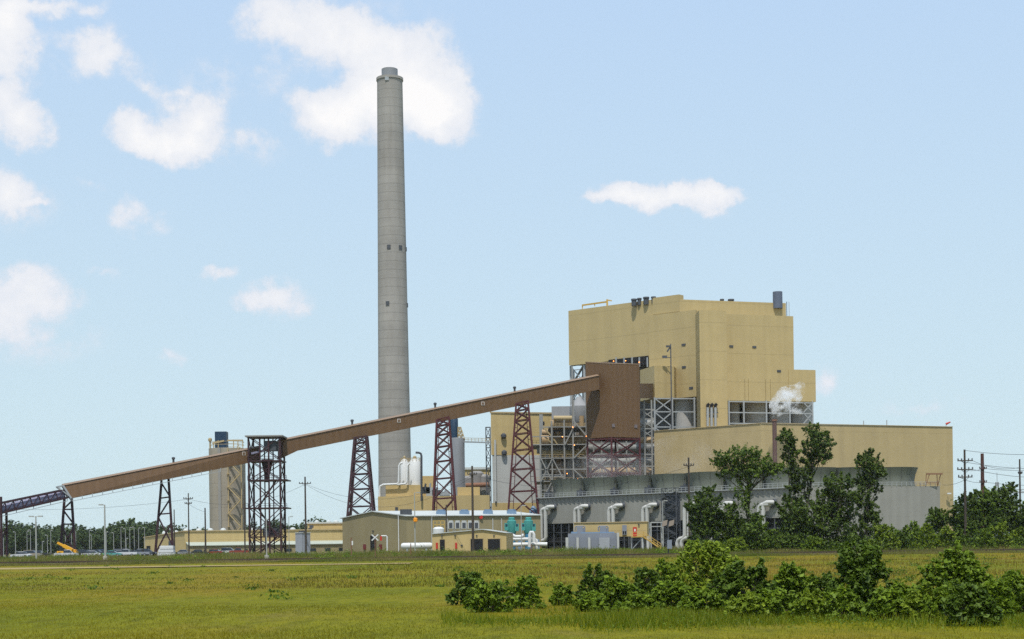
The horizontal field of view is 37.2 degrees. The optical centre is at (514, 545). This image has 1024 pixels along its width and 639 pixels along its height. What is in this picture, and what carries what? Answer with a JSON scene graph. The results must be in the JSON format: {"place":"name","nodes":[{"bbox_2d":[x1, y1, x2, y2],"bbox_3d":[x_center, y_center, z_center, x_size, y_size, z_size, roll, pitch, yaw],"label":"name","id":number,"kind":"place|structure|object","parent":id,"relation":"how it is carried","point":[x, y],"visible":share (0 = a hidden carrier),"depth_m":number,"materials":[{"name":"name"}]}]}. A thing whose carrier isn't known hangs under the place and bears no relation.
{"place":"outdoors","nodes":[
{"label":"outdoors","id":0,"kind":"place"},
{"bbox_2d":[0,563,409,568],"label":"dirt track","id":1,"kind":"structure","parent":0,"point":[183,566],"depth_m":219.56,"materials":[{"name":"brown soil"}]},
{"bbox_2d":[143,527,342,553],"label":"warehouse","id":2,"kind":"structure","parent":0,"point":[321,540],"depth_m":490.69,"materials":[{"name":"beige metal"}]},
{"bbox_2d":[378,452,489,510],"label":"process building","id":3,"kind":"structure","parent":0,"point":[412,478],"depth_m":456.00,"materials":[{"name":"beige metal"}]},
{"bbox_2d":[0,549,1023,638],"bbox_3d":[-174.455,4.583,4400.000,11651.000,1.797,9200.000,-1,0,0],"label":"ground","id":4,"kind":"structure","parent":0,"point":[289,618],"depth_m":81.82,"materials":[{"name":"green plant"}]},
{"bbox_2d":[8,526,43,553],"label":"tree","id":5,"kind":"object","parent":4,"relation":"on","point":[19,539],"visible":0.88,"depth_m":758.40,"materials":[{"name":"green plant"}]},
{"bbox_2d":[18,526,49,550],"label":"tree","id":6,"kind":"object","parent":4,"relation":"on","point":[39,544],"visible":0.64,"depth_m":760.05,"materials":[{"name":"green plant"}]},
{"bbox_2d":[38,531,59,553],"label":"tree","id":7,"kind":"object","parent":4,"relation":"on","point":[51,545],"visible":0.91,"depth_m":742.57,"materials":[{"name":"green plant"}]},
{"bbox_2d":[75,529,97,548],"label":"tree","id":8,"kind":"object","parent":4,"relation":"on","point":[82,540],"visible":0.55,"depth_m":762.85,"materials":[{"name":"green plant"}]},
{"bbox_2d":[119,522,149,549],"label":"tree","id":9,"kind":"object","parent":4,"relation":"on","point":[134,530],"visible":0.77,"depth_m":767.38,"materials":[{"name":"green plant"}]},
{"bbox_2d":[208,431,245,529],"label":"concrete silo","id":10,"kind":"object","parent":4,"relation":"on","point":[226,485],"visible":0.78,"depth_m":554.34,"materials":[{"name":"beige concrete"}]},
{"bbox_2d":[242,435,290,553],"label":"transfer tower","id":11,"kind":"structure","parent":4,"relation":"on","point":[267,465],"depth_m":398.00,"materials":[{"name":"red metal"}]},
{"bbox_2d":[277,374,598,458],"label":"conveyor gallery","id":12,"kind":"object","parent":11,"relation":"on","point":[293,444],"visible":0.97,"depth_m":421.40,"materials":[{"name":"brown metal"}]},
{"bbox_2d":[295,531,310,552],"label":"storage tank","id":13,"kind":"object","parent":4,"relation":"on","point":[299,541],"visible":0.76,"depth_m":390.56,"materials":[{"name":"white metal"}]},
{"bbox_2d":[307,520,341,528],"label":"warehouse","id":14,"kind":"structure","parent":4,"relation":"on","point":[327,524],"depth_m":530.00,"materials":[{"name":"beige metal"}]},
{"bbox_2d":[346,435,375,515],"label":"conveyor trestle","id":15,"kind":"object","parent":4,"relation":"on","point":[354,461],"visible":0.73,"depth_m":410.52,"materials":[{"name":"red metal"}]},
{"bbox_2d":[376,67,410,496],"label":"smokestack","id":16,"kind":"object","parent":4,"relation":"on","point":[394,447],"visible":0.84,"depth_m":634.79,"materials":[{"name":"concrete"}]},
{"bbox_2d":[401,543,431,550],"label":"horizontal tank","id":17,"kind":"object","parent":4,"relation":"on","point":[406,546],"visible":0.73,"depth_m":351.35,"materials":[{"name":"white metal"}]},
{"bbox_2d":[340,509,540,552],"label":"front shed","id":18,"kind":"structure","parent":4,"relation":"on","point":[395,527],"depth_m":391.62,"materials":[{"name":"beige metal"}]},
{"bbox_2d":[432,416,456,510],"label":"conveyor trestle","id":19,"kind":"object","parent":4,"relation":"on","point":[437,447],"visible":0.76,"depth_m":420.49,"materials":[{"name":"red metal"}]},
{"bbox_2d":[444,571,488,604],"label":"shrub","id":20,"kind":"object","parent":4,"relation":"on","point":[453,595],"visible":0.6,"depth_m":76.62,"materials":[{"name":"green plant"}]},
{"bbox_2d":[450,418,490,494],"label":"blue topped silo","id":21,"kind":"object","parent":4,"relation":"on","point":[458,443],"visible":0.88,"depth_m":517.92,"materials":[{"name":"metal"}]},
{"bbox_2d":[467,466,476,550],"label":"utility pole","id":22,"kind":"object","parent":4,"relation":"on","point":[472,503],"visible":0.94,"depth_m":329.78,"materials":[{"name":"brown wood"}]},
{"bbox_2d":[432,529,512,551],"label":"garage hut","id":23,"kind":"object","parent":4,"relation":"on","point":[483,539],"visible":0.84,"depth_m":341.04,"materials":[{"name":"beige metal"}]},
{"bbox_2d":[465,471,489,494],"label":"precipitator unit","id":24,"kind":"object","parent":4,"relation":"on","point":[479,481],"visible":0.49,"depth_m":542.86,"materials":[{"name":"metal"}]},
{"bbox_2d":[485,427,491,508],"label":"stair tower","id":25,"kind":"structure","parent":4,"relation":"on","point":[488,463],"depth_m":511.85,"materials":[{"name":"metal"}]},
{"bbox_2d":[462,579,521,612],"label":"shrub","id":26,"kind":"object","parent":4,"relation":"on","point":[484,599],"visible":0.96,"depth_m":67.21,"materials":[{"name":"green plant"}]},
{"bbox_2d":[21,551,969,563],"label":"railway bed","id":27,"kind":"object","parent":4,"relation":"on","point":[419,558],"visible":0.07,"depth_m":242.96,"materials":[{"name":"grey gravel"}]},
{"bbox_2d":[0,549,1023,563],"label":"railway track","id":28,"kind":"structure","parent":27,"relation":"on","point":[459,556],"depth_m":243.48,"materials":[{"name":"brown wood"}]},
{"bbox_2d":[0,552,1023,590],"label":"rough grass","id":29,"kind":"structure","parent":4,"relation":"on","point":[570,573],"depth_m":156.69,"materials":[{"name":"green plant"}]},
{"bbox_2d":[0,544,1023,561],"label":"weeds","id":30,"kind":"object","parent":4,"relation":"on","point":[245,555],"visible":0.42,"depth_m":260.00,"materials":[{"name":"green plant"}]},
{"bbox_2d":[504,517,522,549],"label":"vertical pump","id":31,"kind":"object","parent":4,"relation":"on","point":[511,525],"visible":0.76,"depth_m":365.15,"materials":[{"name":"blue paint"}]},
{"bbox_2d":[12,541,1021,599],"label":"field weeds","id":32,"kind":"object","parent":4,"relation":"on","point":[909,579],"visible":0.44,"depth_m":221.26,"materials":[{"name":"green plant"}]},
{"bbox_2d":[507,400,542,547],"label":"conveyor trestle","id":33,"kind":"object","parent":4,"relation":"on","point":[528,433],"visible":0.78,"depth_m":429.19,"materials":[{"name":"red metal"}]},
{"bbox_2d":[507,574,546,608],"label":"shrub","id":34,"kind":"object","parent":4,"relation":"on","point":[527,597],"visible":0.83,"depth_m":70.92,"materials":[{"name":"green plant"}]},
{"bbox_2d":[513,531,546,548],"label":"header pipework","id":35,"kind":"object","parent":4,"relation":"on","point":[531,538],"visible":0.65,"depth_m":357.59,"materials":[{"name":"white paint"}]},
{"bbox_2d":[522,517,538,549],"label":"vertical pump","id":36,"kind":"object","parent":4,"relation":"on","point":[528,525],"visible":0.67,"depth_m":365.15,"materials":[{"name":"blue paint"}]},
{"bbox_2d":[548,582,573,605],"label":"shrub","id":37,"kind":"object","parent":4,"relation":"on","point":[560,589],"visible":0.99,"depth_m":75.08,"materials":[{"name":"green plant"}]},
{"bbox_2d":[571,590,599,611],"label":"shrub","id":38,"kind":"object","parent":4,"relation":"on","point":[584,602],"visible":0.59,"depth_m":66.68,"materials":[{"name":"green plant"}]},
{"bbox_2d":[566,526,618,549],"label":"transformer","id":39,"kind":"object","parent":4,"relation":"on","point":[604,537],"visible":0.9,"depth_m":345.00,"materials":[{"name":"blue paint"}]},
{"bbox_2d":[572,562,613,601],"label":"shrub","id":40,"kind":"object","parent":4,"relation":"on","point":[590,580],"visible":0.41,"depth_m":74.49,"materials":[{"name":"green plant"}]},
{"bbox_2d":[531,366,654,502],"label":"process steelwork","id":41,"kind":"object","parent":4,"relation":"on","point":[562,438],"visible":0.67,"depth_m":466.81,"materials":[{"name":"metal"}]},
{"bbox_2d":[573,521,660,548],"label":"control cabin","id":42,"kind":"object","parent":4,"relation":"on","point":[634,529],"visible":0.77,"depth_m":352.27,"materials":[{"name":"beige metal"}]},
{"bbox_2d":[590,574,644,613],"bbox_3d":[4.376,2.192,64.245,2.429,2.014,1.145,-1,0,0],"label":"shrub","id":43,"kind":"object","parent":4,"relation":"on","point":[619,589],"visible":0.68,"depth_m":64.11,"materials":[{"name":"green plant"}]},
{"bbox_2d":[586,362,652,477],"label":"transfer house","id":44,"kind":"structure","parent":4,"relation":"on","point":[613,409],"depth_m":442.89,"materials":[{"name":"brown metal"}]},
{"bbox_2d":[611,591,664,612],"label":"shrub","id":45,"kind":"object","parent":4,"relation":"on","point":[634,600],"visible":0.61,"depth_m":63.07,"materials":[{"name":"green plant"}]},
{"bbox_2d":[631,566,663,599],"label":"shrub","id":46,"kind":"object","parent":4,"relation":"on","point":[642,575],"visible":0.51,"depth_m":78.84,"materials":[{"name":"green plant"}]},
{"bbox_2d":[648,558,681,593],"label":"shrub","id":47,"kind":"object","parent":4,"relation":"on","point":[663,570],"visible":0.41,"depth_m":85.56,"materials":[{"name":"green plant"}]},
{"bbox_2d":[649,580,691,610],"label":"shrub","id":48,"kind":"object","parent":4,"relation":"on","point":[668,591],"visible":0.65,"depth_m":63.42,"materials":[{"name":"green plant"}]},
{"bbox_2d":[568,291,815,476],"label":"boiler house","id":49,"kind":"structure","parent":4,"relation":"on","point":[708,363],"depth_m":500.85,"materials":[{"name":"beige metal"}]},
{"bbox_2d":[608,356,648,364],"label":"slot window","id":50,"kind":"structure","parent":49,"relation":"in","point":[643,359],"depth_m":512.46,"materials":[{"name":"black glass"}]},
{"bbox_2d":[677,587,728,613],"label":"shrub","id":51,"kind":"object","parent":4,"relation":"on","point":[699,597],"visible":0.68,"depth_m":61.08,"materials":[{"name":"green plant"}]},
{"bbox_2d":[663,538,745,602],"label":"shrub","id":52,"kind":"object","parent":4,"relation":"on","point":[707,556],"visible":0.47,"depth_m":73.62,"materials":[{"name":"green plant"}]},
{"bbox_2d":[682,483,727,541],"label":"tree","id":53,"kind":"object","parent":4,"relation":"on","point":[704,517],"visible":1,"depth_m":262.69,"materials":[{"name":"green plant"}]},
{"bbox_2d":[710,500,748,544],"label":"tree","id":54,"kind":"object","parent":4,"relation":"on","point":[730,520],"visible":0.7,"depth_m":263.62,"materials":[{"name":"green plant"}]},
{"bbox_2d":[437,599,1023,638],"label":"tall grass","id":55,"kind":"structure","parent":4,"relation":"on","point":[620,616],"depth_m":57.12,"materials":[{"name":"green plant"}]},
{"bbox_2d":[722,536,748,551],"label":"thicket shrub","id":56,"kind":"object","parent":4,"relation":"on","point":[735,544],"visible":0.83,"depth_m":255.72,"materials":[{"name":"green plant"}]},
{"bbox_2d":[538,467,942,549],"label":"industrial building","id":57,"kind":"structure","parent":4,"relation":"on","point":[902,500],"depth_m":395.49,"materials":[{"name":"grey paint"}]},
{"bbox_2d":[772,419,776,465],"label":"steam pipe","id":58,"kind":"object","parent":57,"relation":"on","point":[774,429],"visible":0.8,"depth_m":423.51,"materials":[{"name":"metal"}]},
{"bbox_2d":[706,557,780,601],"bbox_3d":[9.389,1.816,62.088,3.236,2.689,1.319,-1,0,0],"label":"shrub","id":59,"kind":"object","parent":4,"relation":"on","point":[735,577],"visible":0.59,"depth_m":61.97,"materials":[{"name":"green plant"}]},
{"bbox_2d":[723,590,768,617],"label":"shrub","id":60,"kind":"object","parent":4,"relation":"on","point":[748,601],"visible":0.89,"depth_m":59.33,"materials":[{"name":"green plant"}]},
{"bbox_2d":[708,442,789,529],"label":"tree","id":61,"kind":"object","parent":4,"relation":"on","point":[760,467],"visible":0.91,"depth_m":267.34,"materials":[{"name":"green plant"}]},
{"bbox_2d":[737,514,775,551],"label":"tree","id":62,"kind":"object","parent":4,"relation":"on","point":[758,528],"visible":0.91,"depth_m":259.29,"materials":[{"name":"green plant"}]},
{"bbox_2d":[756,587,796,617],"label":"shrub","id":63,"kind":"object","parent":4,"relation":"on","point":[771,599],"visible":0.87,"depth_m":59.65,"materials":[{"name":"green plant"}]},
{"bbox_2d":[775,427,803,511],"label":"tree","id":64,"kind":"object","parent":4,"relation":"on","point":[789,447],"visible":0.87,"depth_m":271.53,"materials":[{"name":"green plant"}]},
{"bbox_2d":[771,492,817,549],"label":"tree","id":65,"kind":"object","parent":4,"relation":"on","point":[795,516],"visible":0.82,"depth_m":261.32,"materials":[{"name":"green plant"}]},
{"bbox_2d":[773,560,818,611],"bbox_3d":[11.454,1.830,62.826,2.449,2.489,1.417,-1,0,0],"label":"shrub","id":66,"kind":"object","parent":4,"relation":"on","point":[790,576],"visible":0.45,"depth_m":62.66,"materials":[{"name":"green plant"}]},
{"bbox_2d":[654,420,953,530],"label":"turbine hall","id":67,"kind":"structure","parent":4,"relation":"on","point":[926,449],"depth_m":445.27,"materials":[{"name":"beige metal"}]},
{"bbox_2d":[800,535,825,550],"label":"thicket shrub","id":68,"kind":"object","parent":4,"relation":"on","point":[812,544],"visible":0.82,"depth_m":258.70,"materials":[{"name":"green plant"}]},
{"bbox_2d":[793,421,836,521],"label":"tree","id":69,"kind":"object","parent":4,"relation":"on","point":[818,445],"visible":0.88,"depth_m":270.70,"materials":[{"name":"green plant"}]},
{"bbox_2d":[792,587,837,618],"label":"shrub","id":70,"kind":"object","parent":4,"relation":"on","point":[807,601],"visible":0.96,"depth_m":59.24,"materials":[{"name":"green plant"}]},
{"bbox_2d":[809,571,832,591],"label":"shrub","id":71,"kind":"object","parent":4,"relation":"on","point":[823,582],"visible":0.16,"depth_m":63.13,"materials":[{"name":"green plant"}]},
{"bbox_2d":[806,470,861,547],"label":"tree","id":72,"kind":"object","parent":4,"relation":"on","point":[833,507],"visible":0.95,"depth_m":263.04,"materials":[{"name":"green plant"}]},
{"bbox_2d":[818,583,864,619],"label":"shrub","id":73,"kind":"object","parent":4,"relation":"on","point":[842,599],"visible":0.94,"depth_m":59.01,"materials":[{"name":"green plant"}]},
{"bbox_2d":[686,529,1023,551],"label":"understorey","id":74,"kind":"object","parent":4,"relation":"on","point":[828,544],"visible":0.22,"depth_m":259.49,"materials":[{"name":"green plant"}]},
{"bbox_2d":[822,539,898,603],"bbox_3d":[13.991,1.441,62.025,3.800,3.412,1.533,-1,0,0],"label":"shrub","id":75,"kind":"object","parent":4,"relation":"on","point":[862,569],"visible":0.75,"depth_m":61.84,"materials":[{"name":"green plant"}]},
{"bbox_2d":[849,447,889,539],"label":"tree","id":76,"kind":"object","parent":4,"relation":"on","point":[867,480],"visible":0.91,"depth_m":269.68,"materials":[{"name":"green plant"}]},
{"bbox_2d":[866,521,901,550],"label":"thicket shrub","id":77,"kind":"object","parent":4,"relation":"on","point":[884,529],"visible":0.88,"depth_m":255.83,"materials":[{"name":"green plant"}]},
{"bbox_2d":[860,584,910,620],"bbox_3d":[14.250,2.279,58.082,2.108,1.648,0.891,-1,0,0],"label":"shrub","id":78,"kind":"object","parent":4,"relation":"on","point":[884,602],"visible":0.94,"depth_m":57.94,"materials":[{"name":"green plant"}]},
{"bbox_2d":[888,529,909,549],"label":"thicket shrub","id":79,"kind":"object","parent":4,"relation":"on","point":[899,534],"visible":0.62,"depth_m":258.83,"materials":[{"name":"green plant"}]},
{"bbox_2d":[890,581,920,596],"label":"shrub","id":80,"kind":"object","parent":4,"relation":"on","point":[902,587],"visible":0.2,"depth_m":61.50,"materials":[{"name":"green plant"}]},
{"bbox_2d":[903,520,919,548],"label":"thicket shrub","id":81,"kind":"object","parent":4,"relation":"on","point":[914,527],"visible":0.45,"depth_m":261.91,"materials":[{"name":"green plant"}]},
{"bbox_2d":[896,581,940,620],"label":"shrub","id":82,"kind":"object","parent":4,"relation":"on","point":[913,598],"visible":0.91,"depth_m":57.70,"materials":[{"name":"green plant"}]},
{"bbox_2d":[911,523,940,549],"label":"thicket shrub","id":83,"kind":"object","parent":4,"relation":"on","point":[925,529],"visible":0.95,"depth_m":255.71,"materials":[{"name":"green plant"}]},
{"bbox_2d":[915,580,959,620],"bbox_3d":[16.216,2.161,57.511,2.165,1.702,1.084,-1,0,0],"label":"shrub","id":84,"kind":"object","parent":4,"relation":"on","point":[940,593],"visible":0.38,"depth_m":57.43,"materials":[{"name":"green plant"}]},
{"bbox_2d":[925,506,952,533],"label":"tree","id":85,"kind":"object","parent":4,"relation":"on","point":[936,523],"visible":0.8,"depth_m":270.57,"materials":[{"name":"green plant"}]},
{"bbox_2d":[935,524,960,548],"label":"thicket shrub","id":86,"kind":"object","parent":4,"relation":"on","point":[947,532],"visible":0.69,"depth_m":258.78,"materials":[{"name":"green plant"}]},
{"bbox_2d":[912,539,1001,588],"bbox_3d":[18.216,1.412,62.424,3.880,3.386,1.986,-1,0,0],"label":"shrub","id":87,"kind":"object","parent":4,"relation":"on","point":[964,565],"visible":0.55,"depth_m":62.31,"materials":[{"name":"green plant"}]},
{"bbox_2d":[957,449,972,537],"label":"utility pole","id":88,"kind":"object","parent":4,"relation":"on","point":[965,506],"visible":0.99,"depth_m":261.81,"materials":[{"name":"brown wood"}]},
{"bbox_2d":[951,524,978,545],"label":"thicket shrub","id":89,"kind":"object","parent":4,"relation":"on","point":[959,532],"visible":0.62,"depth_m":261.57,"materials":[{"name":"green plant"}]},
{"bbox_2d":[943,491,987,535],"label":"tree","id":90,"kind":"object","parent":4,"relation":"on","point":[956,519],"visible":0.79,"depth_m":265.08,"materials":[{"name":"green plant"}]},
{"bbox_2d":[941,578,1003,625],"bbox_3d":[16.422,2.094,54.513,2.307,1.884,0.955,-1,0,0],"label":"shrub","id":91,"kind":"object","parent":4,"relation":"on","point":[973,600],"visible":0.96,"depth_m":54.35,"materials":[{"name":"green plant"}]},
{"bbox_2d":[970,527,997,548],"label":"thicket shrub","id":92,"kind":"object","parent":4,"relation":"on","point":[985,533],"visible":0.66,"depth_m":255.77,"materials":[{"name":"green plant"}]},
{"bbox_2d":[967,486,1009,538],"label":"tree","id":93,"kind":"object","parent":4,"relation":"on","point":[987,504],"visible":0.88,"depth_m":266.98,"materials":[{"name":"green plant"}]},
{"bbox_2d":[984,521,1014,548],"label":"thicket shrub","id":94,"kind":"object","parent":4,"relation":"on","point":[1000,531],"visible":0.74,"depth_m":258.77,"materials":[{"name":"green plant"}]},
{"bbox_2d":[982,576,1018,618],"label":"shrub","id":95,"kind":"object","parent":4,"relation":"on","point":[999,590],"visible":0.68,"depth_m":57.45,"materials":[{"name":"green plant"}]},
{"bbox_2d":[993,481,1021,531],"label":"tree","id":96,"kind":"object","parent":4,"relation":"on","point":[1010,502],"visible":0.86,"depth_m":268.18,"materials":[{"name":"green plant"}]},
{"bbox_2d":[1001,569,1023,613],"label":"shrub","id":97,"kind":"object","parent":4,"relation":"on","point":[1016,581],"visible":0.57,"depth_m":60.26,"materials":[{"name":"green plant"}]},
{"bbox_2d":[1010,501,1023,537],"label":"tree","id":98,"kind":"object","parent":4,"relation":"on","point":[1019,519],"visible":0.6,"depth_m":265.88,"materials":[{"name":"green plant"}]},
{"bbox_2d":[0,548,1023,565],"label":"bank grass","id":99,"kind":"structure","parent":0,"point":[354,559],"depth_m":236.46,"materials":[{"name":"green plant"}]},
{"bbox_2d":[0,0,1023,551],"label":"sky","id":100,"kind":"structure","parent":0,"point":[189,196],"materials":[{"name":"blue"}]},
{"bbox_2d":[490,412,551,512],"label":"scrubber building","id":101,"kind":"structure","parent":0,"point":[502,424],"depth_m":501.88,"materials":[{"name":"beige metal"}]},
{"label":"car park","id":102,"kind":"structure","parent":0,"visible":0},
{"bbox_2d":[0,497,7,556],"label":"conveyor column","id":103,"kind":"structure","parent":102,"relation":"on","point":[2,533],"depth_m":371.79,"materials":[{"name":"red metal"}]},
{"bbox_2d":[2,489,67,515],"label":"truss conveyor","id":104,"kind":"object","parent":103,"relation":"on","point":[40,499],"visible":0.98,"depth_m":378.36,"materials":[{"name":"purple metal"}]},
{"bbox_2d":[60,498,75,548],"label":"conveyor trestle","id":105,"kind":"object","parent":102,"relation":"on","point":[64,513],"visible":0.73,"depth_m":387.73,"materials":[{"name":"black metal"}]},
{"bbox_2d":[154,479,173,554],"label":"conveyor trestle","id":106,"kind":"object","parent":102,"relation":"on","point":[159,513],"visible":0.88,"depth_m":395.73,"materials":[{"name":"red metal"}]},
{"bbox_2d":[56,446,258,500],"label":"conveyor gallery","id":107,"kind":"object","parent":106,"relation":"on","point":[115,481],"visible":0.99,"depth_m":392.05,"materials":[{"name":"brown metal"}]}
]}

